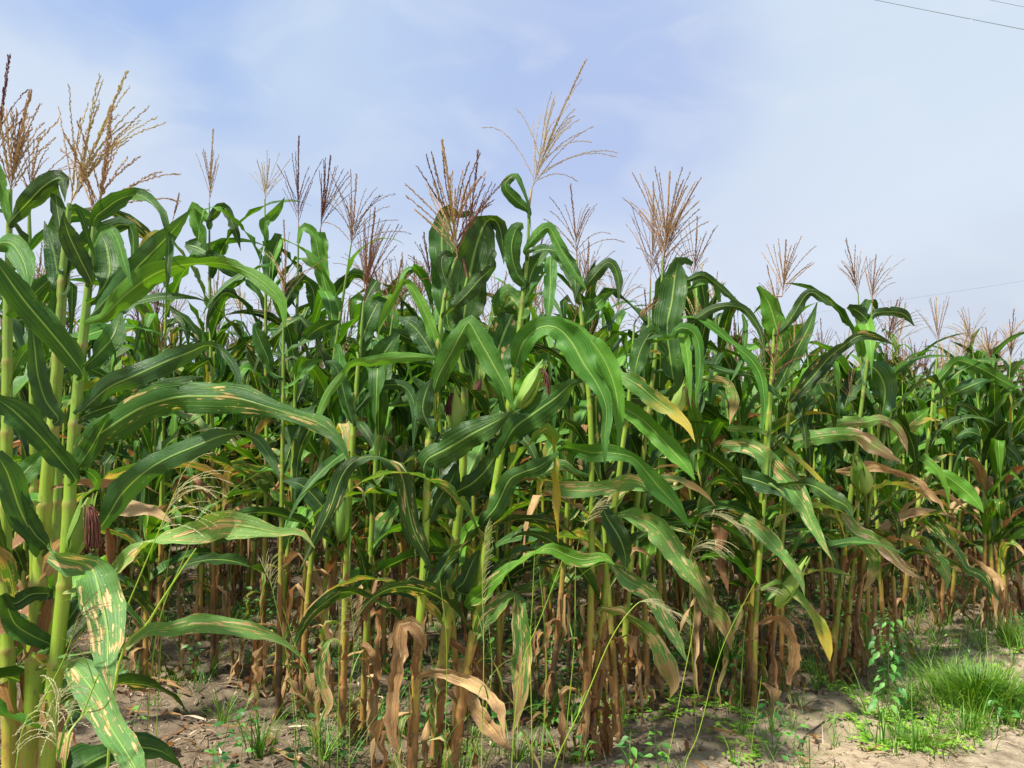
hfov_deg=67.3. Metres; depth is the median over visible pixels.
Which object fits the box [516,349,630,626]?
corn plant
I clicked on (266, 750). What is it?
plant litter
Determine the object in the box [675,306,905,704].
corn plant
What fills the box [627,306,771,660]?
corn plant
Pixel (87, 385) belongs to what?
corn plant
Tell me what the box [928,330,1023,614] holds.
corn plant
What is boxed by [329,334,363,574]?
corn plant
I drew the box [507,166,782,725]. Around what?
corn plant
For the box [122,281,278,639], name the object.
corn plant
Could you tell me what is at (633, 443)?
corn plant
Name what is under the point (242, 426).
corn plant
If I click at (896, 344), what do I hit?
corn plant
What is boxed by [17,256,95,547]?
corn plant
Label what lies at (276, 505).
corn plant
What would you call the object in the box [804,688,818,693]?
dry cane
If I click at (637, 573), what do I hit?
corn plant
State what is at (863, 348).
corn plant
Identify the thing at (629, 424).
corn plant
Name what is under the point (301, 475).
corn plant
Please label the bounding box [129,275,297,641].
corn plant
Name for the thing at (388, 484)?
corn plant
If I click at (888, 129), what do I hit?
sky
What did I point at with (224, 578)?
corn plant
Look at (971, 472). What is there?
corn plant
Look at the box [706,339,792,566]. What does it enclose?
corn plant
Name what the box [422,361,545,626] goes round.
corn plant
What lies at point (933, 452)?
corn plant
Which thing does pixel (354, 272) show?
corn plant
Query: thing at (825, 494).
corn plant
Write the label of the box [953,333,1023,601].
corn plant
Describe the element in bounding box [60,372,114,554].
corn plant
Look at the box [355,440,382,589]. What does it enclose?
corn plant
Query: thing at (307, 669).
wild grass
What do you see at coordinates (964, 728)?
grass tuft
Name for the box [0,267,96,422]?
corn plant
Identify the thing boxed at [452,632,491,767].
wild grass
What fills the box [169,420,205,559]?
corn plant
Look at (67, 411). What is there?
corn plant
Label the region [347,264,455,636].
corn plant
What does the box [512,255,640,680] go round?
corn plant
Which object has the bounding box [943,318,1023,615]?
corn plant
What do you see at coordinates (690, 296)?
corn plant
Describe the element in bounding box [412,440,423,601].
corn plant
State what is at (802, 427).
corn plant
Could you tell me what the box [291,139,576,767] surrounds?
corn plant
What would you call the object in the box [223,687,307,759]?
grass tuft
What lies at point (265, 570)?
wild grass
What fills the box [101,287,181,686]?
corn plant
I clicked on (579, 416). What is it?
corn plant
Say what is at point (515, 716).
wild grass
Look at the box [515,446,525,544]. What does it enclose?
corn plant
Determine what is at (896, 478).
corn plant
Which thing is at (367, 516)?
corn plant
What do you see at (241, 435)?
corn plant
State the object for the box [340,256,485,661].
corn plant
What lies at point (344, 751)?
leafy weed
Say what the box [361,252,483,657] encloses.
corn plant
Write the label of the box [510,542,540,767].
wild grass
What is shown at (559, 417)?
corn plant
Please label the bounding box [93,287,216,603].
corn plant
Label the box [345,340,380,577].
corn plant
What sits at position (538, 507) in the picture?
corn plant
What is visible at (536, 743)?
leafy weed
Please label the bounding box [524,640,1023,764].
creeping weeds
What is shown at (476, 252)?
corn plant
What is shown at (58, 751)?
wild grass
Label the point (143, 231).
corn plant
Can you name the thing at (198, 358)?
corn plant
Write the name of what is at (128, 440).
corn plant
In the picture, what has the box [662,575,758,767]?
wild grass
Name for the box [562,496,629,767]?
wild grass
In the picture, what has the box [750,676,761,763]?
wild grass
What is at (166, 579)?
wild grass
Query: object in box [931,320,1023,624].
corn plant
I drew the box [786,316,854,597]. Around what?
corn plant
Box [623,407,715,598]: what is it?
corn plant
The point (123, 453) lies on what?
corn plant
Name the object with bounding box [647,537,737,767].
wild grass
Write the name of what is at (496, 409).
corn plant
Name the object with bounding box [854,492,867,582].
corn plant
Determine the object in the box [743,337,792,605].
corn plant
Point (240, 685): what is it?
fallen leaves
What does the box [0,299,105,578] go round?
corn plant
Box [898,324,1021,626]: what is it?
corn plant
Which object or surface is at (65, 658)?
wild grass
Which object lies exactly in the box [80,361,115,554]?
corn plant
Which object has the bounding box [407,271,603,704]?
corn plant
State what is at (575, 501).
corn plant
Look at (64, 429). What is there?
corn plant
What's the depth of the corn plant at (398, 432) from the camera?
5.18 m
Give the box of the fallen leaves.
[0,550,1023,767]
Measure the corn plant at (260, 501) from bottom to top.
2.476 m
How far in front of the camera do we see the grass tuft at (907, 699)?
4.07 m
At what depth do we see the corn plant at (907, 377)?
8.87 m
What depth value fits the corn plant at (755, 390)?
5.74 m
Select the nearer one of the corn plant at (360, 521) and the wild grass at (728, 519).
the wild grass at (728, 519)
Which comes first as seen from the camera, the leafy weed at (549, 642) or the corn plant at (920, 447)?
the leafy weed at (549, 642)
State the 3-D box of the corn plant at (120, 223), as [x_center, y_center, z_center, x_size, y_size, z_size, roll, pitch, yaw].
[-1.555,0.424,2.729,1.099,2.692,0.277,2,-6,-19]
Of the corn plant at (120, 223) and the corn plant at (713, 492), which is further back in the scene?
the corn plant at (713, 492)
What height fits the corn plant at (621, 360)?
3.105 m
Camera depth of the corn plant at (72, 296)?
3.64 m
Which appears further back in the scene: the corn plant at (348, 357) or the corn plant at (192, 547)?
the corn plant at (192, 547)
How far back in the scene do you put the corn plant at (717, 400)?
6.39 m
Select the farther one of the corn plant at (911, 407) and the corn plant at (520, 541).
the corn plant at (520, 541)
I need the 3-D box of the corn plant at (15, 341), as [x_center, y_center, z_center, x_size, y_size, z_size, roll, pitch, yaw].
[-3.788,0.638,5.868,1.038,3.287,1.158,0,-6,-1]
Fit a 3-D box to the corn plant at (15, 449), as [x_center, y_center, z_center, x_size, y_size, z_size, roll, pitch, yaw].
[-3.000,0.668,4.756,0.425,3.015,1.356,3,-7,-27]
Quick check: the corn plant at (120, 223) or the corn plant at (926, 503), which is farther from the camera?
the corn plant at (926, 503)
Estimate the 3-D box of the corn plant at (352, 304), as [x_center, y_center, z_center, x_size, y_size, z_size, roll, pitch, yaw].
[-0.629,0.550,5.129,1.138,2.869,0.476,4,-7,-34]
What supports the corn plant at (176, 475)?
on the ground at (1002, 754)
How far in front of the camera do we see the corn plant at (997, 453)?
6.02 m
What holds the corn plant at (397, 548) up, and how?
on the ground at (1002, 754)
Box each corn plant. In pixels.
[0,53,182,670]
[0,71,186,767]
[0,88,68,767]
[0,106,349,767]
[0,134,236,765]
[0,241,107,664]
[0,258,82,478]
[0,263,83,537]
[0,266,115,663]
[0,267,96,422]
[0,270,72,660]
[0,278,86,691]
[0,282,136,593]
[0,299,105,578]
[0,311,19,535]
[0,315,97,491]
[0,434,130,729]
[13,301,131,533]
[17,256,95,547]
[18,329,85,587]
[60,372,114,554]
[62,304,208,617]
[64,300,233,686]
[67,323,124,553]
[70,193,261,673]
[73,321,183,576]
[80,278,192,622]
[80,308,190,592]
[80,352,167,575]
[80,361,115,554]
[81,334,169,573]
[82,363,105,556]
[87,332,172,576]
[89,329,192,622]
[92,358,171,576]
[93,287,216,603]
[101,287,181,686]
[103,336,132,547]
[115,303,143,558]
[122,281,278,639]
[125,308,186,589]
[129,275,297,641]
[136,269,292,637]
[139,129,308,680]
[156,219,339,723]
[167,421,190,554]
[168,285,313,609]
[169,290,293,596]
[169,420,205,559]
[172,154,362,687]
[174,312,209,569]
[177,439,197,558]
[180,317,236,550]
[180,328,273,591]
[181,301,292,607]
[181,342,278,579]
[184,169,411,711]
[188,319,271,578]
[188,323,243,593]
[197,207,477,747]
[198,322,272,574]
[202,135,383,695]
[225,155,396,692]
[226,267,339,613]
[227,355,313,613]
[232,379,278,580]
[243,375,311,562]
[260,355,308,566]
[268,335,312,564]
[269,342,323,572]
[270,316,382,623]
[270,339,353,571]
[276,240,448,654]
[276,347,312,570]
[277,295,416,707]
[286,256,429,742]
[286,309,362,619]
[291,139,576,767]
[296,278,446,671]
[301,149,515,767]
[301,262,441,650]
[309,300,347,559]
[311,351,362,583]
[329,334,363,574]
[337,367,442,571]
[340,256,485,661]
[342,59,624,767]
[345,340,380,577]
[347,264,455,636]
[348,260,428,652]
[353,415,363,563]
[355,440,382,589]
[357,282,571,708]
[359,231,516,690]
[359,258,444,560]
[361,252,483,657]
[378,306,507,632]
[379,300,407,587]
[389,487,399,573]
[406,299,469,573]
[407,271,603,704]
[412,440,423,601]
[416,300,484,624]
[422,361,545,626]
[430,463,521,601]
[442,317,522,624]
[443,308,551,648]
[455,236,597,713]
[460,394,529,598]
[476,313,551,604]
[480,442,524,576]
[487,280,584,661]
[488,184,714,761]
[504,357,539,582]
[506,344,638,659]
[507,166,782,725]
[511,257,705,763]
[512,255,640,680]
[512,260,650,727]
[512,279,561,610]
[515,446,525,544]
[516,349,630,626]
[516,351,595,618]
[519,289,560,571]
[521,331,648,675]
[528,239,653,666]
[533,311,708,744]
[538,260,674,627]
[551,393,628,612]
[558,273,652,669]
[561,337,635,598]
[570,233,730,680]
[579,323,631,601]
[598,297,648,624]
[606,289,742,649]
[615,181,697,708]
[619,313,742,615]
[619,349,652,602]
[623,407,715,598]
[624,365,643,602]
[626,315,716,625]
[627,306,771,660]
[628,312,745,668]
[628,377,723,614]
[648,349,732,619]
[649,263,796,706]
[654,216,797,657]
[660,238,846,713]
[669,328,840,665]
[672,447,724,584]
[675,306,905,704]
[686,309,838,652]
[689,321,854,718]
[689,373,720,596]
[703,392,731,592]
[706,266,853,686]
[706,323,758,603]
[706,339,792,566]
[706,352,735,584]
[708,351,758,579]
[710,273,774,638]
[711,343,827,639]
[716,325,790,572]
[717,340,831,635]
[741,383,796,600]
[743,307,818,586]
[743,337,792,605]
[748,386,850,596]
[749,339,797,567]
[751,360,785,448]
[757,314,874,618]
[772,299,956,683]
[778,318,880,623]
[778,359,919,689]
[782,238,955,671]
[782,369,843,567]
[783,369,853,567]
[783,371,875,594]
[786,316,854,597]
[791,254,946,683]
[794,359,843,618]
[796,366,817,562]
[809,380,893,583]
[827,308,946,663]
[830,297,971,610]
[830,340,874,566]
[832,344,915,605]
[833,410,883,582]
[835,323,985,666]
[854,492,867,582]
[859,337,944,591]
[867,340,959,610]
[872,295,1023,638]
[877,355,928,564]
[881,303,943,597]
[883,342,1023,601]
[893,356,925,543]
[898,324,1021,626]
[903,371,966,583]
[906,339,978,591]
[915,380,929,574]
[919,361,982,574]
[924,331,1023,576]
[924,386,971,586]
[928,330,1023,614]
[928,344,973,572]
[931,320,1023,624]
[932,307,1023,629]
[938,385,982,581]
[939,352,1023,628]
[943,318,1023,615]
[947,308,1023,630]
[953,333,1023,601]
[971,327,1023,629]
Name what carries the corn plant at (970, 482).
on the ground at (1002, 754)
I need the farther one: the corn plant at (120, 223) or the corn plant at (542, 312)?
the corn plant at (542, 312)
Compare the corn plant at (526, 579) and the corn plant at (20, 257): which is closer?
the corn plant at (20, 257)
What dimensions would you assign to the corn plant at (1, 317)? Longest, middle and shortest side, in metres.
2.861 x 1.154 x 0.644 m
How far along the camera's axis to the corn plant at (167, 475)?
5.70 m
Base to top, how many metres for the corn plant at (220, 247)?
3.796 m
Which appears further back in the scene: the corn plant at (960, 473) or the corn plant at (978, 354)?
the corn plant at (960, 473)
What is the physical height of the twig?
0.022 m
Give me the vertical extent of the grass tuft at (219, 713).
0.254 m
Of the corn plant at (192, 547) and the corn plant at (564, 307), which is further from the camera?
the corn plant at (192, 547)
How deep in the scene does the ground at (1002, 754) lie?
3.96 m
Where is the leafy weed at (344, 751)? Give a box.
[323,736,364,765]
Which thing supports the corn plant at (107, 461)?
on the ground at (1002, 754)
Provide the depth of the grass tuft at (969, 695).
4.05 m
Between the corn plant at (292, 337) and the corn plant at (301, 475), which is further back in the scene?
the corn plant at (301, 475)
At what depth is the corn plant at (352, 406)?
3.56 m
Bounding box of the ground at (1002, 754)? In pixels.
[0,484,1023,767]
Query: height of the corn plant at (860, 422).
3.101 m
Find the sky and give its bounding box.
[0,0,1023,404]
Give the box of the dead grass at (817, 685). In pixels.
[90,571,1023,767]
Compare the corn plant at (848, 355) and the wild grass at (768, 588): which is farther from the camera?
the corn plant at (848, 355)
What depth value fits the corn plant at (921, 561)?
8.78 m
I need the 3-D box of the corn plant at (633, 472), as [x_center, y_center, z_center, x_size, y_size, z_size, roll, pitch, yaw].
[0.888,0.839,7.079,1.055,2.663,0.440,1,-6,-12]
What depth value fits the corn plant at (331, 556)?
6.08 m
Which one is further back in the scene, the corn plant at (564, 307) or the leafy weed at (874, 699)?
the corn plant at (564, 307)
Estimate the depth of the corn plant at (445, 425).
6.06 m
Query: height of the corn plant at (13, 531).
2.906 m
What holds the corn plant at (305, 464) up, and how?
on the ground at (1002, 754)
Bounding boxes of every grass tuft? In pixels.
[185,673,251,724]
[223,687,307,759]
[278,692,387,767]
[471,716,555,766]
[676,624,744,667]
[684,623,764,683]
[843,703,1013,763]
[844,664,953,720]
[869,646,1023,739]
[922,698,1009,749]
[973,605,1023,648]
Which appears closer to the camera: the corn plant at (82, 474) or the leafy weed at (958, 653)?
the leafy weed at (958, 653)
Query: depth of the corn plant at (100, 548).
7.58 m
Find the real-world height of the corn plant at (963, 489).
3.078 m
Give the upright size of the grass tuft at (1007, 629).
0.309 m
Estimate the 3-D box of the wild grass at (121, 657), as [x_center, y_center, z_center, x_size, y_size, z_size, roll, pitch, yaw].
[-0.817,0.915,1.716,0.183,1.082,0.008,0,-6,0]
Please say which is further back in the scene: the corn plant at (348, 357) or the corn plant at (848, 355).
the corn plant at (848, 355)
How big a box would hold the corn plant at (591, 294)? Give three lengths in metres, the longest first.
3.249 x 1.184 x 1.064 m
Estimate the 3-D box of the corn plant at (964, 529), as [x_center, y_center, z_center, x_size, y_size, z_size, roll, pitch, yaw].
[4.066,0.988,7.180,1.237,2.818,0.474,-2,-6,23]
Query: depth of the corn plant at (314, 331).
3.85 m
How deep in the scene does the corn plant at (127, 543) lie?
6.99 m
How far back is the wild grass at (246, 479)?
2.27 m
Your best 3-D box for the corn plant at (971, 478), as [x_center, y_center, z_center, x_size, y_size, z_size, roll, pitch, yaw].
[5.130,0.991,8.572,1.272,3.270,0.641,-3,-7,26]
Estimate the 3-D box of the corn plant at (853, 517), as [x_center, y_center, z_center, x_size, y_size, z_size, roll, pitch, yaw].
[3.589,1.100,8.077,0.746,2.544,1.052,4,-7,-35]
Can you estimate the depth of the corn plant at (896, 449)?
4.98 m
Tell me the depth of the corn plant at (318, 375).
4.14 m
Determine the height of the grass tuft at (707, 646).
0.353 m
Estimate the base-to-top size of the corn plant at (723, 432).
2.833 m
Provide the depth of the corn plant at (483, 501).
6.89 m
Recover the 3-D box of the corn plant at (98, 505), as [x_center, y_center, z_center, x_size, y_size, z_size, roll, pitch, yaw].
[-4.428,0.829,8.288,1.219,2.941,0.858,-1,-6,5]
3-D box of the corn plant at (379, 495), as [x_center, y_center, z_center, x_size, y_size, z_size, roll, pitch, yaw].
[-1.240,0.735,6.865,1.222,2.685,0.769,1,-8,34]
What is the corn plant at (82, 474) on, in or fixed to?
on the ground at (1002, 754)
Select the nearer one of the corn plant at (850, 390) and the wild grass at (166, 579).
the wild grass at (166, 579)
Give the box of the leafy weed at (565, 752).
[544,736,577,761]
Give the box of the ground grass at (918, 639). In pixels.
[0,544,1023,767]
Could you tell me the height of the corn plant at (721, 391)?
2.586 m
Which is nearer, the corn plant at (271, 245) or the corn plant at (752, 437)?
the corn plant at (271, 245)
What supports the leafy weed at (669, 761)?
on the ground at (1002, 754)
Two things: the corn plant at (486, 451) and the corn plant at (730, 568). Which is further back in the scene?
the corn plant at (730, 568)
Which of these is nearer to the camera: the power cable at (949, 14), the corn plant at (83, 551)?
the corn plant at (83, 551)
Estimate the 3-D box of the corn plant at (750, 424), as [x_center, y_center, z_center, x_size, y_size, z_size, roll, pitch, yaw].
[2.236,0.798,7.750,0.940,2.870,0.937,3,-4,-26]
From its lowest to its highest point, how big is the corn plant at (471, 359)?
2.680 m
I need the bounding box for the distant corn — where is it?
[0,314,1023,574]
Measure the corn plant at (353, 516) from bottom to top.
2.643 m
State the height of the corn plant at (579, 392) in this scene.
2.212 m
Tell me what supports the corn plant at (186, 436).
on the ground at (1002, 754)
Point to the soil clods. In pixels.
(646, 763)
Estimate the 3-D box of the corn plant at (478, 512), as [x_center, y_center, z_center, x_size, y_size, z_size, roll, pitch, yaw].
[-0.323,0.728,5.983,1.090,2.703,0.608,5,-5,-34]
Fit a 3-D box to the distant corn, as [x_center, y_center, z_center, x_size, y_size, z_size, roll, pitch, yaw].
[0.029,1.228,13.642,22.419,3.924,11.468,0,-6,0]
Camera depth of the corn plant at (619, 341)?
5.21 m
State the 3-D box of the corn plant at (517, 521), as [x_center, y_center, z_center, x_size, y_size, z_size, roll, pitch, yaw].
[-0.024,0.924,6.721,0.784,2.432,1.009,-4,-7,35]
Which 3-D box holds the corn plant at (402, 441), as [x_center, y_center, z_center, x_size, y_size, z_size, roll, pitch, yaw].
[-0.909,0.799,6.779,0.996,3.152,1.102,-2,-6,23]
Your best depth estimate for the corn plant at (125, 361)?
5.94 m
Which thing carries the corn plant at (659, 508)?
on the ground at (1002, 754)
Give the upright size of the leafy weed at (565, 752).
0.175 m
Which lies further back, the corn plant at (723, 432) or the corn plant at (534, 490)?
the corn plant at (723, 432)
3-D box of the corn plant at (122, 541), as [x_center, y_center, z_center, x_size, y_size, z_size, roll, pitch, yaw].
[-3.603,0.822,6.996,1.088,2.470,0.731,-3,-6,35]
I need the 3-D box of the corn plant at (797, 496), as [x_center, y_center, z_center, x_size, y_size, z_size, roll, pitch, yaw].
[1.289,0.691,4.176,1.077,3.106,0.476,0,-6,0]
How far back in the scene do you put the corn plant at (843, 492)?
9.04 m
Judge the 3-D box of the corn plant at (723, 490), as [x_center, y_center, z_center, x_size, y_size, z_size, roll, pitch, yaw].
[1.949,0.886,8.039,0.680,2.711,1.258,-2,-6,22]
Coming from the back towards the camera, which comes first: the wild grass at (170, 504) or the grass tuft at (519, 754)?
the grass tuft at (519, 754)
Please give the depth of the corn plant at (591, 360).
3.02 m
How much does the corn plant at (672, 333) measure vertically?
2.765 m
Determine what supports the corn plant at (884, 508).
on the ground at (1002, 754)
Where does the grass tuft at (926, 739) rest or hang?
on the ground at (1002, 754)
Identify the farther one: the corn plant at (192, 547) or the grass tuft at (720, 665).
the corn plant at (192, 547)
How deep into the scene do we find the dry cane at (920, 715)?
3.92 m
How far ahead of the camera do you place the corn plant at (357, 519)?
8.77 m
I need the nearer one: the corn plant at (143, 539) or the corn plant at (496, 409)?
the corn plant at (496, 409)
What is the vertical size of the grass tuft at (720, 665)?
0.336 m
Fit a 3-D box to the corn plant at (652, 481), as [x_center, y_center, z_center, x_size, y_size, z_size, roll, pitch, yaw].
[0.437,0.593,3.668,1.041,3.140,0.657,-1,-6,14]
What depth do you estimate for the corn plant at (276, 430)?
8.60 m
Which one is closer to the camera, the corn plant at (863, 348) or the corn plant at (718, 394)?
the corn plant at (863, 348)
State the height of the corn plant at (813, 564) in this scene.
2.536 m
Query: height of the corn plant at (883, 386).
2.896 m
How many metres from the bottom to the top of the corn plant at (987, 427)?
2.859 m
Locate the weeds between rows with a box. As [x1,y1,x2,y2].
[16,535,1023,767]
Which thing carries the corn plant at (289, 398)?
on the ground at (1002, 754)
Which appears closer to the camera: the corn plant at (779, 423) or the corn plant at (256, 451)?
the corn plant at (779, 423)
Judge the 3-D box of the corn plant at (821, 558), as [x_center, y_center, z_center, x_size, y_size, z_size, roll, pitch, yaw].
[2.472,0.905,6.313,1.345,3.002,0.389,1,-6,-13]
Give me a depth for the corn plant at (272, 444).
6.81 m
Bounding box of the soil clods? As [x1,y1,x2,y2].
[0,571,1023,767]
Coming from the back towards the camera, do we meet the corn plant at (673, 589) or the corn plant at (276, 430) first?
the corn plant at (276, 430)
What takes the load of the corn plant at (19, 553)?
on the ground at (1002, 754)
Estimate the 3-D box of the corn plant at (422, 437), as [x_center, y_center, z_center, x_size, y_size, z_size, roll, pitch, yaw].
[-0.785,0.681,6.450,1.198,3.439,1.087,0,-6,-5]
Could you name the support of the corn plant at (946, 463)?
on the ground at (1002, 754)
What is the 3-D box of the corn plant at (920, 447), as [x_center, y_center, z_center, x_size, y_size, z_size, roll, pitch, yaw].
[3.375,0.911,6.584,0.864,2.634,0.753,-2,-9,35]
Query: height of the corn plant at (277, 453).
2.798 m
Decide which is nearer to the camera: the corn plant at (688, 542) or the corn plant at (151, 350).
the corn plant at (151, 350)
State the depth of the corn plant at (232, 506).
7.65 m
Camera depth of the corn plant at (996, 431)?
6.18 m
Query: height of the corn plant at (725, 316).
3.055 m
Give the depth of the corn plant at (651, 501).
6.30 m
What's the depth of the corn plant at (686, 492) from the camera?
5.04 m
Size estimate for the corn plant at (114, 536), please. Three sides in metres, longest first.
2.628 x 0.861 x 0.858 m
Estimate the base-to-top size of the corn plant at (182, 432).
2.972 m
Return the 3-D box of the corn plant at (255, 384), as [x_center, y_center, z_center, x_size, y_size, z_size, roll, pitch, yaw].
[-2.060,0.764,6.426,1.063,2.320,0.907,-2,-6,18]
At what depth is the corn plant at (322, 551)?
8.03 m
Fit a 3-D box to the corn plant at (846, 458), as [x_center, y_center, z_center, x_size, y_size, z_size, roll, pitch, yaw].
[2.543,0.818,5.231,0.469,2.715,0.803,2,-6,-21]
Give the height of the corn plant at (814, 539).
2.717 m
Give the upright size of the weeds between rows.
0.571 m
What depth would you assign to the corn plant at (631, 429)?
6.88 m
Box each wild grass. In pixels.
[12,675,118,767]
[15,587,112,767]
[55,452,232,767]
[106,548,196,767]
[111,427,241,767]
[145,458,289,766]
[257,552,296,767]
[282,606,330,767]
[302,597,350,767]
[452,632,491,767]
[471,521,515,767]
[508,565,547,767]
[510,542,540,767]
[511,560,562,767]
[532,599,693,767]
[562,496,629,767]
[644,508,762,754]
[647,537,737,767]
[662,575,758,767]
[723,583,784,723]
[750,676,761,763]
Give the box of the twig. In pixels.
[798,720,824,747]
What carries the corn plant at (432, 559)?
on the ground at (1002, 754)
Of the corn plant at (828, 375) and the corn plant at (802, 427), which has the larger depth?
the corn plant at (828, 375)
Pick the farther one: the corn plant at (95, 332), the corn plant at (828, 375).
the corn plant at (828, 375)
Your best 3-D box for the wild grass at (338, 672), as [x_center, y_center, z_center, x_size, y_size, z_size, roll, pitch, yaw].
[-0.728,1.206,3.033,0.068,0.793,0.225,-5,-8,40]
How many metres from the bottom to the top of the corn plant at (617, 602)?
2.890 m
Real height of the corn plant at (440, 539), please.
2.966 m
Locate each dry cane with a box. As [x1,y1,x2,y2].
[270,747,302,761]
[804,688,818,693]
[912,707,923,719]
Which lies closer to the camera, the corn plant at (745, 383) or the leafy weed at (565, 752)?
the leafy weed at (565, 752)
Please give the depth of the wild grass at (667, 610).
2.82 m
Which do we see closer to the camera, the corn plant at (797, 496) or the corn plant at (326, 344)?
the corn plant at (797, 496)
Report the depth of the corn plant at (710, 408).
4.76 m
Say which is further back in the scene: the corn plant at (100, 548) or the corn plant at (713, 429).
the corn plant at (100, 548)
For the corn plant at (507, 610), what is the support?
on the ground at (1002, 754)
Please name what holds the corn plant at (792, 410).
on the ground at (1002, 754)
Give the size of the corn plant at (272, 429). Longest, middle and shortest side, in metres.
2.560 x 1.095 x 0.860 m
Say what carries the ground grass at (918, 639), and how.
on the ground at (1002, 754)
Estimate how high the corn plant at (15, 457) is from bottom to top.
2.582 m
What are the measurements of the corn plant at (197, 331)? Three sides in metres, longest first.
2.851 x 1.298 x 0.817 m
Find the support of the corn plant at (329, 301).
on the ground at (1002, 754)
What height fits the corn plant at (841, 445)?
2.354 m
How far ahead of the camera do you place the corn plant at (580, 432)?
3.83 m
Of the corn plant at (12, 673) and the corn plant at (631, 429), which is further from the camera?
the corn plant at (631, 429)
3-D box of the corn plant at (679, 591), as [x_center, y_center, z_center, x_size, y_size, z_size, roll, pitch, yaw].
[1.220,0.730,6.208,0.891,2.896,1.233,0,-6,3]
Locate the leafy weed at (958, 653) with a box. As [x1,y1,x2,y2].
[945,634,972,677]
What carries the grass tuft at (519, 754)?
on the ground at (1002, 754)
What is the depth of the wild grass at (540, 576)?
2.90 m
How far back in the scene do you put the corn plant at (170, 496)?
7.73 m
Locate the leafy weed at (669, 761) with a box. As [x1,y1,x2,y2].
[658,746,678,765]
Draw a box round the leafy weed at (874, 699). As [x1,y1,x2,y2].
[867,612,907,720]
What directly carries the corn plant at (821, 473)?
on the ground at (1002, 754)
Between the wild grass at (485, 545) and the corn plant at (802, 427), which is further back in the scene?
the corn plant at (802, 427)
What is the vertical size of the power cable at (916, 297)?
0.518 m
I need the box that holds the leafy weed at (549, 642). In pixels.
[533,630,561,660]
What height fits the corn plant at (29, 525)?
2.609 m
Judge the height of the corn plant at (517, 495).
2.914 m
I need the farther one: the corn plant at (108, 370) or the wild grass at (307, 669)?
the corn plant at (108, 370)
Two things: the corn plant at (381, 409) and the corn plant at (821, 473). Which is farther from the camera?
the corn plant at (821, 473)
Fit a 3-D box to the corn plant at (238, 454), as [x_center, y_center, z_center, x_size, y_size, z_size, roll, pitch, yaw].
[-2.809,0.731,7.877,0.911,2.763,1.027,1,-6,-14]
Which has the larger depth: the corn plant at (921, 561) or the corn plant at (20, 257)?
the corn plant at (921, 561)
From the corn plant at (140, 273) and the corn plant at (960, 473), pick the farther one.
the corn plant at (960, 473)
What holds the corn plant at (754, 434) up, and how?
on the ground at (1002, 754)
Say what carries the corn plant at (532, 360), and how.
on the ground at (1002, 754)
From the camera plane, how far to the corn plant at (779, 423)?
4.69 m
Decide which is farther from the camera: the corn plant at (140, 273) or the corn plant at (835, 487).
the corn plant at (835, 487)
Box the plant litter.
[0,552,1023,767]
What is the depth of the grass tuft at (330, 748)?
3.35 m
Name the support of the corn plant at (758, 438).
on the ground at (1002, 754)
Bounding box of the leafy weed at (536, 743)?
[517,724,559,759]
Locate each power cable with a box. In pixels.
[731,281,1020,324]
[876,0,1023,29]
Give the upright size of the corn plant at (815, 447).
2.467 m
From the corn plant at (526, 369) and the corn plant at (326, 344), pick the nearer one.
the corn plant at (526, 369)
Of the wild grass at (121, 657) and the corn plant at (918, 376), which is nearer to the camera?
the wild grass at (121, 657)

